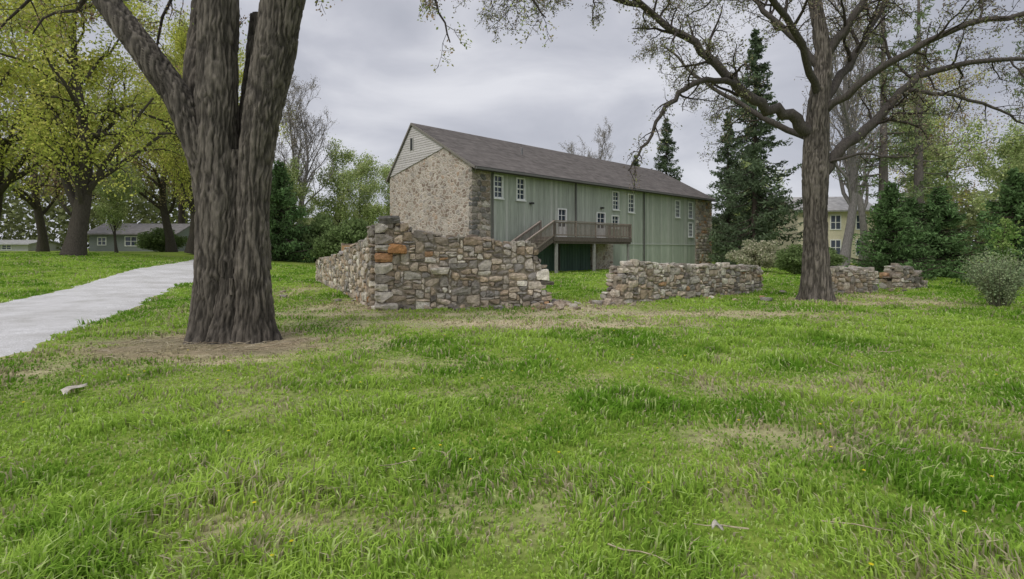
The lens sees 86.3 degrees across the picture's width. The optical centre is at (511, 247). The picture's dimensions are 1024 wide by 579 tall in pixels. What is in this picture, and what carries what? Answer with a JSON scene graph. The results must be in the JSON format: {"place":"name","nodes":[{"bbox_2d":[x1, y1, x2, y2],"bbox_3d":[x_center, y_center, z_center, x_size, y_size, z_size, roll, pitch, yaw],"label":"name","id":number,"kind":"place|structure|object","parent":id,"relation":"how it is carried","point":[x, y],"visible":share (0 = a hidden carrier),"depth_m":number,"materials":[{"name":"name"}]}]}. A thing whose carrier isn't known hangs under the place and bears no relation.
{"place":"outdoors","nodes":[
{"label":"outdoors","id":0,"kind":"place"},
{"bbox_2d":[0,260,193,356],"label":"concrete path","id":1,"kind":"structure","parent":0,"point":[27,324],"depth_m":15.30,"materials":[{"name":"concrete"}]},
{"bbox_2d":[0,248,1023,578],"bbox_3d":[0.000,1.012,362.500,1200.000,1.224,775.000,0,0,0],"label":"grass ground","id":2,"kind":"structure","parent":0,"point":[130,348],"depth_m":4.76,"materials":[{"name":"plant"}]},
{"bbox_2d":[0,169,23,224],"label":"young leafy tree","id":3,"kind":"object","parent":2,"relation":"on","point":[13,186],"visible":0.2,"depth_m":53.20,"materials":[{"name":"green plant"}]},
{"bbox_2d":[0,240,62,250],"bbox_3d":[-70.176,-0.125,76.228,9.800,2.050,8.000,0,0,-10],"label":"white cottage","id":4,"kind":"structure","parent":2,"relation":"on","point":[17,245],"depth_m":73.86,"materials":[{"name":"paint"}]},
{"bbox_2d":[1,245,11,249],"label":"window frames","id":5,"kind":"structure","parent":4,"relation":"in","point":[6,247],"depth_m":73.07,"materials":[{"name":"paint"}]},
{"bbox_2d":[0,45,109,251],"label":"budding red maple tree","id":6,"kind":"object","parent":2,"relation":"on","point":[42,245],"visible":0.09,"depth_m":59.52,"materials":[{"name":"green plant"}]},
{"bbox_2d":[9,44,137,234],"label":"budding red maple tree","id":7,"kind":"object","parent":2,"relation":"on","point":[68,212],"visible":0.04,"depth_m":74.69,"materials":[{"name":"green plant"}]},
{"bbox_2d":[61,383,86,394],"bbox_3d":[-4.795,1.522,5.933,0.136,0.065,0.505,0,0,-18],"label":"bark flake","id":8,"kind":"object","parent":2,"relation":"on","point":[66,389],"visible":1,"depth_m":5.91,"materials":[{"name":"wood"}]},
{"bbox_2d":[0,0,170,218],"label":"spring maple tree","id":9,"kind":"object","parent":2,"relation":"on","point":[12,176],"visible":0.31,"depth_m":44.48,"materials":[{"name":"green plant"}]},
{"bbox_2d":[0,0,184,255],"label":"spring maple tree","id":10,"kind":"object","parent":2,"relation":"on","point":[84,143],"visible":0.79,"depth_m":35.60,"materials":[{"name":"green plant"}]},
{"bbox_2d":[91,159,147,252],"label":"young leafy tree","id":11,"kind":"object","parent":2,"relation":"on","point":[115,214],"visible":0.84,"depth_m":46.62,"materials":[{"name":"green plant"}]},
{"bbox_2d":[87,223,189,250],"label":"gray cottage","id":12,"kind":"structure","parent":2,"relation":"on","point":[101,237],"depth_m":64.46,"materials":[{"name":"paint"}]},
{"bbox_2d":[98,237,135,244],"bbox_3d":[-45.819,-0.800,64.374,5.400,1.000,0.015,0,0,-6],"label":"window glass","id":13,"kind":"structure","parent":12,"relation":"in","point":[128,239],"depth_m":64.42,"materials":[{"name":"grey glass"}]},
{"bbox_2d":[97,236,138,245],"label":"window frames","id":14,"kind":"structure","parent":12,"relation":"in","point":[125,236],"depth_m":64.37,"materials":[{"name":"paint"}]},
{"bbox_2d":[94,43,187,251],"bbox_3d":[-34.504,-10.595,53.944,11.297,22.264,13.667,0,0,-18],"label":"budding red maple tree","id":15,"kind":"object","parent":2,"relation":"on","point":[170,241],"visible":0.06,"depth_m":53.33,"materials":[{"name":"green plant"}]},
{"bbox_2d":[105,54,190,223],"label":"budding red maple tree","id":16,"kind":"object","parent":2,"relation":"on","point":[181,214],"visible":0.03,"depth_m":70.89,"materials":[{"name":"green plant"}]},
{"bbox_2d":[134,227,187,251],"bbox_3d":[-35.911,-0.811,55.628,5.636,2.679,5.013,0,0,-8],"label":"garden bush","id":17,"kind":"object","parent":2,"relation":"on","point":[154,239],"visible":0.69,"depth_m":54.74,"materials":[{"name":"green plant"}]},
{"bbox_2d":[107,51,298,220],"bbox_3d":[-33.976,-10.832,60.645,13.493,22.920,18.247,0,0,35],"label":"spring maple tree","id":18,"kind":"object","parent":2,"relation":"on","point":[241,75],"visible":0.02,"depth_m":59.95,"materials":[{"name":"green plant"}]},
{"bbox_2d":[124,6,287,253],"bbox_3d":[-26.312,-10.292,47.105,13.034,21.829,9.638,0,0,-6],"label":"spring maple tree","id":19,"kind":"object","parent":2,"relation":"on","point":[179,44],"visible":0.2,"depth_m":45.76,"materials":[{"name":"green plant"}]},
{"bbox_2d":[0,0,558,344],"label":"maple tree","id":20,"kind":"object","parent":2,"relation":"on","point":[228,142],"visible":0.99,"depth_m":9.31,"materials":[{"name":"brown plant"}]},
{"bbox_2d":[269,160,317,262],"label":"juniper tree","id":21,"kind":"object","parent":2,"relation":"on","point":[282,247],"visible":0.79,"depth_m":46.50,"materials":[{"name":"green plant"}]},
{"bbox_2d":[273,154,318,224],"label":"young leafy tree","id":22,"kind":"object","parent":2,"relation":"on","point":[312,207],"visible":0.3,"depth_m":56.45,"materials":[{"name":"green plant"}]},
{"bbox_2d":[272,80,320,239],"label":"bare tree","id":23,"kind":"object","parent":2,"relation":"on","point":[291,132],"visible":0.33,"depth_m":62.58,"materials":[{"name":"grey plant"}]},
{"bbox_2d":[276,70,336,223],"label":"bare tree","id":24,"kind":"object","parent":2,"relation":"on","point":[312,173],"visible":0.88,"depth_m":59.92,"materials":[{"name":"grey plant"}]},
{"bbox_2d":[292,212,337,260],"bbox_3d":[-17.699,-1.048,50.235,5.013,4.592,5.636,0,0,-33],"label":"garden bush","id":25,"kind":"object","parent":2,"relation":"on","point":[318,226],"visible":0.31,"depth_m":49.02,"materials":[{"name":"green plant"}]},
{"bbox_2d":[310,217,373,258],"bbox_3d":[-13.584,-0.560,45.962,5.280,4.209,5.908,0,0,22],"label":"garden bush","id":26,"kind":"object","parent":2,"relation":"on","point":[328,244],"visible":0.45,"depth_m":44.69,"materials":[{"name":"green plant"}]},
{"bbox_2d":[305,133,381,226],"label":"young leafy tree","id":27,"kind":"object","parent":2,"relation":"on","point":[347,156],"visible":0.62,"depth_m":63.00,"materials":[{"name":"green plant"}]},
{"bbox_2d":[341,243,350,250],"bbox_3d":[-8.429,0.700,31.771,2.220,2.000,2.020,0,0,-45],"label":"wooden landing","id":28,"kind":"object","parent":2,"relation":"on","point":[343,245],"visible":0.12,"depth_m":31.56,"materials":[{"name":"brown wood"}]},
{"bbox_2d":[333,149,387,227],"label":"young leafy tree","id":29,"kind":"object","parent":2,"relation":"on","point":[368,211],"visible":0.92,"depth_m":59.55,"materials":[{"name":"green plant"}]},
{"bbox_2d":[371,154,395,215],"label":"young leafy tree","id":30,"kind":"object","parent":2,"relation":"on","point":[385,171],"visible":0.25,"depth_m":68.84,"materials":[{"name":"green plant"}]},
{"bbox_2d":[374,216,449,310],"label":"corner stones","id":31,"kind":"object","parent":2,"relation":"on","point":[381,268],"visible":0.9,"depth_m":13.97,"materials":[{"name":"beige stone"}]},
{"bbox_2d":[317,227,548,309],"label":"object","id":32,"kind":"object","parent":2,"relation":"on","point":[437,285],"visible":0.12,"depth_m":14.57,"materials":[{"name":"stone"}]},
{"bbox_2d":[279,221,599,310],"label":"stones","id":33,"kind":"object","parent":32,"relation":"on","point":[364,291],"visible":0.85,"depth_m":14.65,"materials":[{"name":"grey stone"}]},
{"bbox_2d":[0,128,1002,258],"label":"distant tree line","id":34,"kind":"object","parent":2,"relation":"on","point":[15,224],"visible":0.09,"depth_m":83.10,"materials":[{"name":"green plant"}]},
{"bbox_2d":[23,327,996,567],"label":"dandelion flowers","id":35,"kind":"object","parent":2,"relation":"on","point":[871,564],"visible":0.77,"depth_m":4.07,"materials":[{"name":"yellow plant"}]},
{"bbox_2d":[0,330,1023,564],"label":"fallen twigs","id":36,"kind":"object","parent":2,"relation":"on","point":[274,344],"visible":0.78,"depth_m":8.25,"materials":[{"name":"brown wood"}]},
{"bbox_2d":[386,123,716,272],"bbox_3d":[6.159,-3.164,44.783,31.130,9.978,10.860,0,0,-45],"label":"stone and timber barn","id":37,"kind":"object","parent":2,"relation":"on","point":[563,211],"visible":0.87,"depth_m":36.90,"materials":[{"name":"paint"}]},
{"bbox_2d":[523,240,589,270],"bbox_3d":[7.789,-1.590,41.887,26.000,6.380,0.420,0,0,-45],"label":"lower doors","id":38,"kind":"structure","parent":37,"relation":"in","point":[572,257],"depth_m":37.97,"materials":[{"name":"green wood"}]},
{"bbox_2d":[495,176,691,235],"bbox_3d":[7.760,-2.710,41.774,25.130,3.250,0.020,0,0,-45],"label":"window glass","id":39,"kind":"structure","parent":37,"relation":"in","point":[499,178],"depth_m":40.74,"materials":[{"name":"grey glass"}]},
{"bbox_2d":[494,174,693,237],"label":"window frames","id":40,"kind":"structure","parent":37,"relation":"in","point":[501,198],"depth_m":40.46,"materials":[{"name":"paint"}]},
{"bbox_2d":[558,136,585,155],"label":"bare tree","id":41,"kind":"object","parent":2,"relation":"on","point":[570,149],"visible":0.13,"depth_m":80.34,"materials":[{"name":"grey plant"}]},
{"bbox_2d":[582,116,615,160],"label":"bare tree","id":42,"kind":"object","parent":2,"relation":"on","point":[604,132],"visible":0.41,"depth_m":77.86,"materials":[{"name":"grey plant"}]},
{"bbox_2d":[632,155,638,166],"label":"norway spruce tree","id":43,"kind":"object","parent":2,"relation":"on","point":[635,163],"visible":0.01,"depth_m":83.92,"materials":[{"name":"green plant"}]},
{"bbox_2d":[651,118,683,180],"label":"norway spruce tree","id":44,"kind":"object","parent":2,"relation":"on","point":[666,157],"visible":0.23,"depth_m":77.55,"materials":[{"name":"green plant"}]},
{"bbox_2d":[603,265,760,300],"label":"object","id":45,"kind":"object","parent":2,"relation":"on","point":[615,283],"visible":0.23,"depth_m":16.81,"materials":[{"name":"stone"}]},
{"bbox_2d":[588,259,786,305],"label":"stones","id":46,"kind":"object","parent":45,"relation":"on","point":[624,271],"visible":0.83,"depth_m":16.98,"materials":[{"name":"grey stone"}]},
{"bbox_2d":[711,519,723,530],"bbox_3d":[1.117,1.513,2.987,0.088,0.065,0.029,0,0,-21],"label":"bark flake","id":47,"kind":"object","parent":2,"relation":"on","point":[715,523],"visible":1,"depth_m":2.98,"materials":[{"name":"wood"}]},
{"bbox_2d":[420,0,1023,301],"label":"walnut tree","id":48,"kind":"object","parent":2,"relation":"on","point":[819,158],"visible":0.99,"depth_m":16.42,"materials":[{"name":"brown plant"}]},
{"bbox_2d":[706,114,751,262],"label":"norway spruce tree","id":49,"kind":"object","parent":2,"relation":"on","point":[727,216],"visible":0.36,"depth_m":61.57,"materials":[{"name":"green plant"}]},
{"bbox_2d":[701,28,802,267],"bbox_3d":[21.475,-8.716,48.583,9.747,22.368,10.473,0,0,0],"label":"norway spruce tree","id":50,"kind":"object","parent":2,"relation":"on","point":[762,217],"visible":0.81,"depth_m":48.29,"materials":[{"name":"green plant"}]},
{"bbox_2d":[724,238,784,268],"bbox_3d":[15.897,0.466,35.805,3.445,2.297,3.610,0,0,0],"label":"flowering rhododendron bush","id":51,"kind":"object","parent":2,"relation":"on","point":[749,252],"visible":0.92,"depth_m":35.43,"materials":[{"name":"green plant"}]},
{"bbox_2d":[732,152,788,228],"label":"young leafy tree","id":52,"kind":"object","parent":2,"relation":"on","point":[743,162],"visible":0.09,"depth_m":65.54,"materials":[{"name":"green plant"}]},
{"bbox_2d":[773,244,802,274],"bbox_3d":[16.668,0.663,32.362,2.507,1.913,2.818,0,0,-41],"label":"garden bush","id":53,"kind":"object","parent":2,"relation":"on","point":[789,259],"visible":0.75,"depth_m":31.94,"materials":[{"name":"green plant"}]},
{"bbox_2d":[772,197,873,262],"bbox_3d":[34.570,-1.825,61.439,8.300,7.850,9.000,0,0,8],"label":"cream farmhouse","id":54,"kind":"object","parent":2,"relation":"on","point":[837,212],"visible":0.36,"depth_m":57.51,"materials":[{"name":"paint"}]},
{"bbox_2d":[831,216,859,254],"bbox_3d":[34.012,-1.350,57.466,5.900,4.100,0.015,0,0,8],"label":"window glass","id":55,"kind":"structure","parent":54,"relation":"in","point":[832,217],"depth_m":57.43,"materials":[{"name":"grey glass"}]},
{"bbox_2d":[830,215,866,255],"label":"window frames","id":56,"kind":"structure","parent":54,"relation":"in","point":[835,222],"depth_m":57.38,"materials":[{"name":"paint"}]},
{"bbox_2d":[829,247,847,265],"bbox_3d":[20.416,0.757,35.924,3.008,1.722,3.381,0,0,24],"label":"garden bush","id":57,"kind":"object","parent":2,"relation":"on","point":[836,259],"visible":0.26,"depth_m":35.18,"materials":[{"name":"green plant"}]},
{"bbox_2d":[830,265,878,293],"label":"stones","id":58,"kind":"object","parent":2,"relation":"on","point":[840,270],"visible":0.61,"depth_m":19.27,"materials":[{"name":"grey stone"}]},
{"bbox_2d":[833,270,875,292],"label":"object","id":59,"kind":"object","parent":2,"relation":"on","point":[851,271],"visible":0.24,"depth_m":19.40,"materials":[{"name":"stone"}]},
{"bbox_2d":[794,0,920,265],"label":"bare tree","id":60,"kind":"object","parent":2,"relation":"on","point":[851,175],"visible":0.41,"depth_m":37.68,"materials":[{"name":"grey plant"}]},
{"bbox_2d":[830,18,900,262],"bbox_3d":[33.222,-10.580,52.867,7.012,24.532,8.331,0,0,4],"label":"bare tree","id":61,"kind":"object","parent":2,"relation":"on","point":[862,205],"visible":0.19,"depth_m":51.44,"materials":[{"name":"grey plant"}]},
{"bbox_2d":[832,1,932,235],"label":"white pine tree","id":62,"kind":"object","parent":2,"relation":"on","point":[883,168],"visible":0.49,"depth_m":38.75,"materials":[{"name":"green plant"}]},
{"bbox_2d":[844,181,949,280],"bbox_3d":[19.480,-0.648,27.861,4.460,5.613,4.101,0,0,0],"label":"juniper tree","id":63,"kind":"object","parent":2,"relation":"on","point":[889,211],"visible":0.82,"depth_m":27.61,"materials":[{"name":"green plant"}]},
{"bbox_2d":[879,263,927,291],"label":"stone wall pier","id":64,"kind":"structure","parent":2,"relation":"on","point":[894,275],"depth_m":20.74,"materials":[{"name":"grey stone"}]},
{"bbox_2d":[858,196,962,277],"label":"juniper tree","id":65,"kind":"object","parent":2,"relation":"on","point":[914,208],"visible":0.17,"depth_m":30.44,"materials":[{"name":"green plant"}]},
{"bbox_2d":[858,0,972,211],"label":"white pine tree","id":66,"kind":"object","parent":2,"relation":"on","point":[917,178],"visible":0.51,"depth_m":40.83,"materials":[{"name":"green plant"}]},
{"bbox_2d":[875,96,995,211],"bbox_3d":[37.232,-6.455,49.779,9.914,16.177,7.807,0,0,8],"label":"young leafy tree","id":67,"kind":"object","parent":2,"relation":"on","point":[928,153],"visible":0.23,"depth_m":49.33,"materials":[{"name":"green plant"}]},
{"bbox_2d":[863,59,1008,211],"bbox_3d":[47.532,-9.997,61.984,11.862,23.377,14.350,0,0,-10],"label":"budding red maple tree","id":68,"kind":"object","parent":2,"relation":"on","point":[946,77],"visible":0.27,"depth_m":59.65,"materials":[{"name":"green plant"}]},
{"bbox_2d":[908,185,986,278],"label":"juniper tree","id":69,"kind":"object","parent":2,"relation":"on","point":[940,209],"visible":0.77,"depth_m":29.44,"materials":[{"name":"green plant"}]},
{"bbox_2d":[947,167,1023,286],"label":"juniper tree","id":70,"kind":"object","parent":2,"relation":"on","point":[1011,201],"visible":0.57,"depth_m":23.20,"materials":[{"name":"green plant"}]},
{"bbox_2d":[954,127,1023,223],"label":"young leafy tree","id":71,"kind":"object","parent":2,"relation":"on","point":[976,157],"visible":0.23,"depth_m":48.94,"materials":[{"name":"green plant"}]},
{"bbox_2d":[959,243,1023,306],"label":"wispy spirea shrub","id":72,"kind":"object","parent":2,"relation":"on","point":[998,292],"visible":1,"depth_m":14.57,"materials":[{"name":"green plant"}]},
{"bbox_2d":[966,116,1023,223],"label":"young leafy tree","id":73,"kind":"object","parent":2,"relation":"on","point":[1011,141],"visible":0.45,"depth_m":36.44,"materials":[{"name":"green plant"}]},
{"bbox_2d":[984,216,1023,275],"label":"sapling tree","id":74,"kind":"object","parent":2,"relation":"on","point":[1005,240],"visible":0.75,"depth_m":18.45,"materials":[{"name":"green plant"}]},
{"bbox_2d":[987,40,1023,196],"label":"white pine tree","id":75,"kind":"object","parent":2,"relation":"on","point":[1021,77],"visible":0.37,"depth_m":46.85,"materials":[{"name":"green plant"}]},
{"bbox_2d":[1013,27,1023,104],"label":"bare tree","id":76,"kind":"object","parent":2,"relation":"on","point":[1022,55],"visible":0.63,"depth_m":42.26,"materials":[{"name":"grey plant"}]},
{"bbox_2d":[0,0,1023,247],"label":"sky","id":77,"kind":"structure","parent":0,"point":[371,61],"materials":[{"name":"grey"}]}
]}

